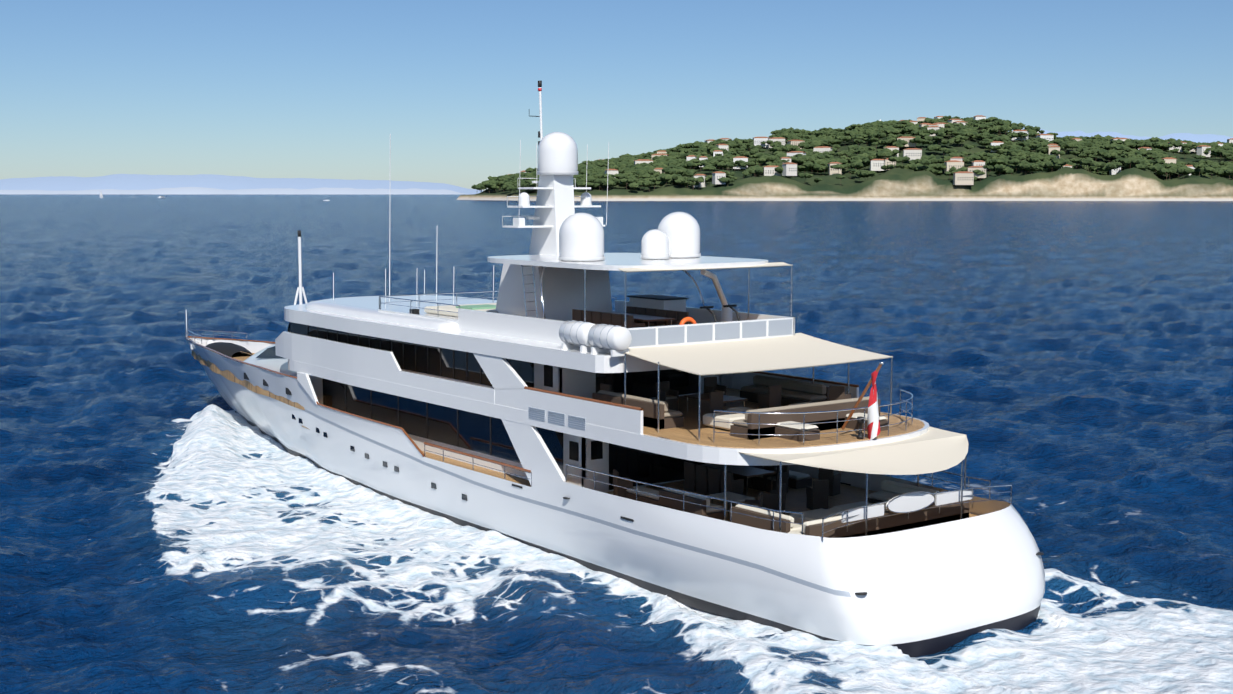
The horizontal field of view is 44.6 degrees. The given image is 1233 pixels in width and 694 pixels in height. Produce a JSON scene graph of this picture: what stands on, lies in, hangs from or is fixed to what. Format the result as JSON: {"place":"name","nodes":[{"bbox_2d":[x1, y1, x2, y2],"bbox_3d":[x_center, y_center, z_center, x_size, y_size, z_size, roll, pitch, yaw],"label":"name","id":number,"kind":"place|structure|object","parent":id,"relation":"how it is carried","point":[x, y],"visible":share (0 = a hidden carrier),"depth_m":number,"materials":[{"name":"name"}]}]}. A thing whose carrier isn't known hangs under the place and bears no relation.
{"place":"outdoors","nodes":[
{"label":"outdoors","id":0,"kind":"place"},
{"bbox_2d":[0,187,463,193],"bbox_3d":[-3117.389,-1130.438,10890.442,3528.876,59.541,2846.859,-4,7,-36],"label":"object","id":1,"kind":"object","parent":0,"point":[203,190],"visible":0.9,"depth_m":10780.23,"materials":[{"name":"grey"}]},
{"bbox_2d":[0,194,471,194],"bbox_3d":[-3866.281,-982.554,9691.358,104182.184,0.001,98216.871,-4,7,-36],"label":"sea","id":2,"kind":"structure","parent":0,"point":[236,194],"depth_m":10575.00,"materials":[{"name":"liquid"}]},
{"bbox_2d":[0,174,482,193],"bbox_3d":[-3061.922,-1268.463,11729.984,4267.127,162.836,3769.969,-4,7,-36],"label":"coast","id":3,"kind":"structure","parent":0,"point":[121,182],"depth_m":11378.31,"materials":[{"name":"blue"}]},
{"bbox_2d":[0,195,1232,693],"bbox_3d":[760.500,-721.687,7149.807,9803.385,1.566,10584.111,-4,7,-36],"label":"sea","id":4,"kind":"structure","parent":0,"point":[172,521],"depth_m":67.93,"materials":[{"name":"liquid"}]},
{"bbox_2d":[99,192,329,200],"bbox_3d":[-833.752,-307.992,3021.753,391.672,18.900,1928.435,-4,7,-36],"label":"sailboats","id":5,"kind":"object","parent":4,"relation":"on","point":[164,197],"visible":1,"depth_m":3305.83,"materials":[{"name":"white"}]},
{"bbox_2d":[185,81,1044,656],"bbox_3d":[-7.331,-2.220,61.204,9.202,16.070,56.200,-4,7,-36],"label":"yacht","id":6,"kind":"object","parent":4,"relation":"on","point":[549,399],"visible":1,"depth_m":47.41,"materials":[{"name":"white"}]},
{"bbox_2d":[0,0,1232,190],"label":"sky","id":7,"kind":"structure","parent":0,"point":[316,89],"materials":[{"name":"blue"}]},
{"bbox_2d":[456,128,1232,200],"bbox_3d":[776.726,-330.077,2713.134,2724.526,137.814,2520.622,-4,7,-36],"label":"headland terrain","id":8,"kind":"structure","parent":0,"point":[1061,184],"depth_m":2175.45,"materials":[{"name":"beige sand"}]},
{"bbox_2d":[471,115,1232,194],"bbox_3d":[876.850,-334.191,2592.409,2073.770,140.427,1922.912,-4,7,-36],"label":"headland trees","id":9,"kind":"object","parent":8,"relation":"on","point":[675,165],"visible":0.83,"depth_m":2387.52,"materials":[{"name":"green plant"}]},
{"bbox_2d":[508,115,1232,186],"bbox_3d":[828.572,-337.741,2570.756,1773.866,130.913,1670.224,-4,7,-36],"label":"houses","id":10,"kind":"structure","parent":8,"relation":"on","point":[959,177],"depth_m":2328.13,"materials":[{"name":"white"}]},
{"bbox_2d":[1021,128,1232,142],"bbox_3d":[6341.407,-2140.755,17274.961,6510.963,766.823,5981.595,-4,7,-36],"label":"mountains","id":11,"kind":"structure","parent":0,"point":[1204,138],"depth_m":16902.46,"materials":[{"name":"blue"}]}
]}

